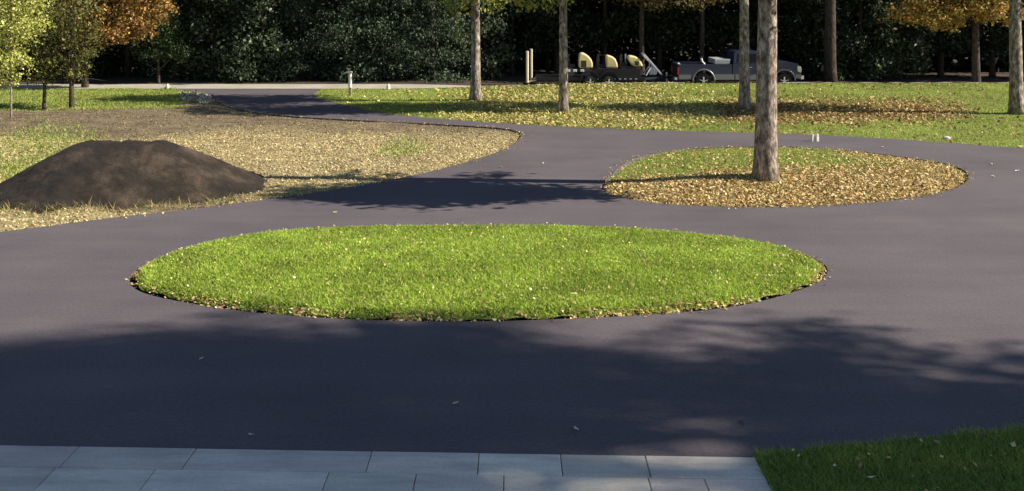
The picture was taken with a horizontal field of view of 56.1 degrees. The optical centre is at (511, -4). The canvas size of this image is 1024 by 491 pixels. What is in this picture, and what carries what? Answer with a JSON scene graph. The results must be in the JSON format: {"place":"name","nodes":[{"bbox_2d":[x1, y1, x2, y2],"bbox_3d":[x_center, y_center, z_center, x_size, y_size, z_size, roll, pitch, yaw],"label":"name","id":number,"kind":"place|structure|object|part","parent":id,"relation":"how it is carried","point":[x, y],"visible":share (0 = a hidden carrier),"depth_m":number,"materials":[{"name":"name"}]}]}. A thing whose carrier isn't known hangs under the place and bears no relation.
{"place":"outdoors","nodes":[
{"label":"outdoors","id":0,"kind":"place"},
{"bbox_2d":[0,88,520,231],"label":"yard","id":1,"kind":"structure","parent":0,"point":[220,123],"depth_m":28.70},
{"bbox_2d":[0,0,57,118],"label":"young tree","id":2,"kind":"object","parent":1,"relation":"on","point":[22,15],"visible":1,"depth_m":32.87,"materials":[{"name":"green plant"}]},
{"bbox_2d":[0,0,78,109],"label":"young tree","id":3,"kind":"object","parent":1,"relation":"on","point":[47,62],"visible":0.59,"depth_m":36.33,"materials":[{"name":"green plant"}]},
{"bbox_2d":[27,0,112,107],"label":"young tree","id":4,"kind":"object","parent":1,"relation":"on","point":[73,48],"visible":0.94,"depth_m":36.34,"materials":[{"name":"green plant"}]},
{"bbox_2d":[0,140,267,213],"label":"soil heap","id":5,"kind":"object","parent":1,"relation":"on","point":[124,174],"visible":0.67,"depth_m":20.09,"materials":[{"name":"brown soil"}]},
{"bbox_2d":[0,191,278,216],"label":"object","id":6,"kind":"object","parent":1,"relation":"on","point":[159,205],"visible":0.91,"depth_m":19.05,"materials":[{"name":"beige plant"}]},
{"bbox_2d":[177,90,214,103],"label":"gravel","id":7,"kind":"structure","parent":1,"relation":"on","point":[194,95],"depth_m":39.32,"materials":[{"name":"grey gravel"}]},
{"bbox_2d":[0,87,434,181],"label":"yard grass","id":8,"kind":"structure","parent":1,"relation":"on","point":[148,98],"depth_m":37.18,"materials":[{"name":"green plant"}]},
{"bbox_2d":[0,88,520,231],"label":"straw","id":9,"kind":"object","parent":1,"relation":"on","point":[272,147],"visible":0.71,"depth_m":26.65,"materials":[{"name":"beige plant"}]},
{"bbox_2d":[0,445,771,490],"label":"paving","id":10,"kind":"structure","parent":0,"point":[45,468],"depth_m":8.47,"materials":[{"name":"stone"}]},
{"bbox_2d":[136,223,823,320],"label":"island lawn","id":11,"kind":"structure","parent":0,"point":[482,308],"depth_m":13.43,"materials":[{"name":"green plant"}]},
{"bbox_2d":[130,252,826,320],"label":"edge litter","id":12,"kind":"object","parent":11,"relation":"on","point":[135,274],"visible":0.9,"depth_m":12.80,"materials":[{"name":"brown plant"}]},
{"bbox_2d":[139,222,822,317],"bbox_3d":[-0.408,4.089,14.956,10.533,0.234,4.962,0,0,0],"label":"leaf scatter","id":13,"kind":"object","parent":11,"relation":"on","point":[573,301],"visible":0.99,"depth_m":14.50,"materials":[{"name":"beige plant"}]},
{"bbox_2d":[6,109,967,490],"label":"subsoil","id":14,"kind":"structure","parent":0,"point":[134,281],"depth_m":13.21,"materials":[{"name":"soil"}]},
{"bbox_2d":[0,89,1023,464],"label":"driveway","id":15,"kind":"structure","parent":0,"point":[908,319],"depth_m":11.72,"materials":[{"name":"grey asphalt"}]},
{"bbox_2d":[13,92,1001,322],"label":"edge crumbs","id":16,"kind":"object","parent":15,"relation":"on","point":[494,319],"visible":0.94,"depth_m":20.97,"materials":[{"name":"brown soil"}]},
{"bbox_2d":[0,43,1023,85],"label":"forest floor","id":17,"kind":"structure","parent":0,"point":[956,76],"depth_m":49.87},
{"bbox_2d":[0,0,25,75],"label":"woodland tree","id":18,"kind":"object","parent":17,"relation":"on","point":[6,30],"visible":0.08,"depth_m":50.20,"materials":[{"name":"green plant"}]},
{"bbox_2d":[0,0,78,77],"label":"woodland tree","id":19,"kind":"object","parent":17,"relation":"on","point":[25,69],"visible":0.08,"depth_m":49.59,"materials":[{"name":"green plant"}]},
{"bbox_2d":[33,0,131,79],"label":"woodland tree","id":20,"kind":"object","parent":17,"relation":"on","point":[108,71],"visible":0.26,"depth_m":49.48,"materials":[{"name":"green plant"}]},
{"bbox_2d":[49,0,179,89],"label":"autumn tree","id":21,"kind":"object","parent":17,"relation":"on","point":[119,32],"visible":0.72,"depth_m":43.68,"materials":[{"name":"orange plant"}]},
{"bbox_2d":[80,0,167,76],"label":"woodland tree","id":22,"kind":"object","parent":17,"relation":"on","point":[141,69],"visible":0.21,"depth_m":50.45,"materials":[{"name":"green plant"}]},
{"bbox_2d":[120,2,201,82],"bbox_3d":[-17.036,2.205,46.596,3.850,4.273,2.598,0,0,0],"label":"green tree","id":23,"kind":"object","parent":17,"relation":"on","point":[159,45],"visible":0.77,"depth_m":46.26,"materials":[{"name":"green plant"}]},
{"bbox_2d":[122,0,219,78],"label":"woodland tree","id":24,"kind":"object","parent":17,"relation":"on","point":[165,71],"visible":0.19,"depth_m":48.91,"materials":[{"name":"green plant"}]},
{"bbox_2d":[168,0,259,82],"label":"woodland tree","id":25,"kind":"object","parent":17,"relation":"on","point":[207,21],"visible":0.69,"depth_m":47.74,"materials":[{"name":"green plant"}]},
{"bbox_2d":[205,0,310,82],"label":"woodland tree","id":26,"kind":"object","parent":17,"relation":"on","point":[244,39],"visible":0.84,"depth_m":47.24,"materials":[{"name":"green plant"}]},
{"bbox_2d":[253,0,344,81],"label":"woodland tree","id":27,"kind":"object","parent":17,"relation":"on","point":[301,64],"visible":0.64,"depth_m":48.13,"materials":[{"name":"green plant"}]},
{"bbox_2d":[293,0,397,82],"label":"woodland tree","id":28,"kind":"object","parent":17,"relation":"on","point":[347,20],"visible":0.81,"depth_m":47.77,"materials":[{"name":"green plant"}]},
{"bbox_2d":[330,0,445,81],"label":"woodland tree","id":29,"kind":"object","parent":17,"relation":"on","point":[391,35],"visible":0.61,"depth_m":47.99,"materials":[{"name":"green plant"}]},
{"bbox_2d":[382,0,482,87],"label":"woodland tree","id":30,"kind":"object","parent":17,"relation":"on","point":[430,44],"visible":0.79,"depth_m":48.13,"materials":[{"name":"green plant"}]},
{"bbox_2d":[423,0,520,79],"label":"woodland tree","id":31,"kind":"object","parent":17,"relation":"on","point":[487,62],"visible":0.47,"depth_m":49.82,"materials":[{"name":"green plant"}]},
{"bbox_2d":[480,0,547,74],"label":"woodland tree","id":32,"kind":"object","parent":17,"relation":"on","point":[519,22],"visible":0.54,"depth_m":52.08,"materials":[{"name":"green plant"}]},
{"bbox_2d":[516,0,598,73],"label":"woodland tree","id":33,"kind":"object","parent":17,"relation":"on","point":[550,26],"visible":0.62,"depth_m":52.09,"materials":[{"name":"green plant"}]},
{"bbox_2d":[557,0,649,63],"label":"woodland tree","id":34,"kind":"object","parent":17,"relation":"on","point":[603,29],"visible":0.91,"depth_m":52.58,"materials":[{"name":"green plant"}]},
{"bbox_2d":[621,0,709,75],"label":"woodland tree","id":35,"kind":"object","parent":17,"relation":"on","point":[674,26],"visible":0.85,"depth_m":51.85,"materials":[{"name":"green plant"}]},
{"bbox_2d":[598,0,738,81],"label":"autumn tree","id":36,"kind":"object","parent":17,"relation":"on","point":[663,3],"visible":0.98,"depth_m":49.44,"materials":[{"name":"brown plant"}]},
{"bbox_2d":[700,0,704,72],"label":"woodland tree","id":37,"kind":"object","parent":17,"relation":"on","point":[702,24],"visible":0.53,"depth_m":50.23,"materials":[{"name":"brown plant"}]},
{"bbox_2d":[681,0,756,57],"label":"woodland tree","id":38,"kind":"object","parent":17,"relation":"on","point":[720,21],"visible":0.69,"depth_m":52.16,"materials":[{"name":"green plant"}]},
{"bbox_2d":[730,0,816,63],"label":"woodland tree","id":39,"kind":"object","parent":17,"relation":"on","point":[753,6],"visible":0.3,"depth_m":52.03,"materials":[{"name":"green plant"}]},
{"bbox_2d":[777,0,854,80],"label":"woodland tree","id":40,"kind":"object","parent":17,"relation":"on","point":[814,67],"visible":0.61,"depth_m":51.26,"materials":[{"name":"green plant"}]},
{"bbox_2d":[823,0,837,82],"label":"woodland tree","id":41,"kind":"object","parent":17,"relation":"on","point":[830,70],"visible":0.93,"depth_m":49.25,"materials":[{"name":"brown plant"}]},
{"bbox_2d":[812,0,910,80],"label":"woodland tree","id":42,"kind":"object","parent":17,"relation":"on","point":[854,47],"visible":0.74,"depth_m":51.28,"materials":[{"name":"green plant"}]},
{"bbox_2d":[865,0,937,80],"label":"woodland tree","id":43,"kind":"object","parent":17,"relation":"on","point":[913,46],"visible":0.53,"depth_m":51.35,"materials":[{"name":"green plant"}]},
{"bbox_2d":[878,0,1023,81],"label":"autumn tree","id":44,"kind":"object","parent":17,"relation":"on","point":[945,13],"visible":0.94,"depth_m":46.02,"materials":[{"name":"orange plant"}]},
{"bbox_2d":[912,0,989,77],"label":"woodland tree","id":45,"kind":"object","parent":17,"relation":"on","point":[942,44],"visible":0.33,"depth_m":51.93,"materials":[{"name":"green plant"}]},
{"bbox_2d":[947,0,1023,76],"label":"woodland tree","id":46,"kind":"object","parent":17,"relation":"on","point":[993,43],"visible":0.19,"depth_m":52.28,"materials":[{"name":"green plant"}]},
{"bbox_2d":[1008,5,1023,74],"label":"woodland tree","id":47,"kind":"object","parent":17,"relation":"on","point":[1022,39],"visible":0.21,"depth_m":51.85,"materials":[{"name":"green plant"}]},
{"bbox_2d":[0,82,1023,88],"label":"street","id":48,"kind":"structure","parent":0,"point":[251,86],"depth_m":44.78,"materials":[{"name":"grey asphalt"}]},
{"bbox_2d":[526,49,671,83],"bbox_3d":[4.307,3.560,47.550,7.252,1.860,2.520,0,0,0],"label":"equipment trailer","id":49,"kind":"object","parent":48,"relation":"on","point":[605,75],"visible":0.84,"depth_m":46.52,"materials":[{"name":"metal"}]},
{"bbox_2d":[568,52,592,76],"bbox_3d":[3.223,3.346,47.445,1.500,1.167,0.810,0,0,0],"label":"ride on roller","id":50,"kind":"object","parent":49,"relation":"on","point":[585,62],"visible":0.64,"depth_m":47.11,"materials":[{"name":"metal"}]},
{"bbox_2d":[595,54,617,68],"bbox_3d":[4.690,3.383,47.450,1.144,1.094,0.800,0,0,0],"label":"ride on roller","id":51,"kind":"object","parent":49,"relation":"on","point":[611,62],"visible":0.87,"depth_m":47.12,"materials":[{"name":"metal"}]},
{"bbox_2d":[618,54,642,75],"bbox_3d":[5.831,3.377,47.450,1.174,1.105,0.800,0,0,0],"label":"ride-on mower","id":52,"kind":"object","parent":49,"relation":"on","point":[635,62],"visible":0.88,"depth_m":47.12,"materials":[{"name":"metal"}]},
{"bbox_2d":[669,50,803,82],"bbox_3d":[11.042,3.580,47.550,6.275,1.820,2.420,0,0,0],"label":"pickup truck","id":53,"kind":"object","parent":48,"relation":"on","point":[691,72],"visible":0.68,"depth_m":46.58,"materials":[{"name":"blue paint"}]},
{"bbox_2d":[708,57,729,63],"bbox_3d":[10.244,3.165,47.550,0.746,0.240,1.720,0,0,0],"label":"toolbox","id":54,"kind":"object","parent":53,"relation":"on","point":[718,60],"visible":1,"depth_m":46.71,"materials":[{"name":"metal"}]},
{"bbox_3d":[12.014,2.995,46.690,1.220,0.410,0.140,0,0,0],"label":"side window","id":55,"kind":"part","parent":53,"relation":"part of","materials":[{"name":"black glass"}]},
{"bbox_2d":[287,0,987,88],"bbox_3d":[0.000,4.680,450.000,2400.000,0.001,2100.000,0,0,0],"label":"ground","id":56,"kind":"structure","parent":0,"point":[514,40],"depth_m":108.51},
{"bbox_2d":[1,0,1023,73],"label":"woodland","id":57,"kind":"object","parent":56,"relation":"on","point":[669,56],"depth_m":56.67,"materials":[{"name":"green plant"}]},
{"bbox_2d":[315,81,1023,147],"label":"lawn","id":58,"kind":"structure","parent":0,"point":[921,110],"depth_m":35.58,"materials":[{"name":"green plant"}]},
{"bbox_2d":[345,71,351,95],"bbox_3d":[-6.905,3.720,40.645,0.280,1.119,0.160,0,0,0],"label":"marker post","id":59,"kind":"object","parent":58,"relation":"on","point":[350,81],"visible":0.86,"depth_m":40.59,"materials":[{"name":"white plastic"}]},
{"bbox_2d":[439,0,510,100],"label":"shade tree","id":60,"kind":"object","parent":58,"relation":"on","point":[475,87],"visible":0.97,"depth_m":38.48,"materials":[{"name":"grey plant"}]},
{"bbox_2d":[503,0,576,112],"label":"shade tree","id":61,"kind":"object","parent":58,"relation":"on","point":[563,104],"visible":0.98,"depth_m":34.65,"materials":[{"name":"grey plant"}]},
{"bbox_2d":[737,0,751,110],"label":"shade tree","id":62,"kind":"object","parent":58,"relation":"on","point":[744,101],"visible":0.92,"depth_m":35.47,"materials":[{"name":"grey plant"}]},
{"bbox_2d":[1007,0,1023,114],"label":"shade tree","id":63,"kind":"object","parent":58,"relation":"on","point":[1016,102],"visible":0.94,"depth_m":34.22,"materials":[{"name":"grey plant"}]},
{"bbox_2d":[604,146,965,206],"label":"leaf litter","id":64,"kind":"object","parent":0,"point":[880,182],"visible":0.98,"depth_m":21.14,"materials":[{"name":"beige plant"}]},
{"bbox_2d":[751,0,779,183],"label":"shade tree","id":65,"kind":"object","parent":64,"relation":"on","point":[765,167],"visible":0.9,"depth_m":21.25,"materials":[{"name":"grey plant"}]},
{"bbox_2d":[604,147,966,206],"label":"grass patch","id":66,"kind":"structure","parent":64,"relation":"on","point":[673,169],"depth_m":23.56,"materials":[{"name":"green plant"}]},
{"bbox_2d":[747,421,1023,490],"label":"front lawn","id":67,"kind":"structure","parent":0,"point":[891,471],"depth_m":8.42,"materials":[{"name":"green plant"}]},
{"bbox_2d":[792,432,1016,490],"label":"front leaves","id":68,"kind":"object","parent":67,"relation":"on","point":[936,441],"visible":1,"depth_m":8.56,"materials":[{"name":"brown plant"}]}
]}

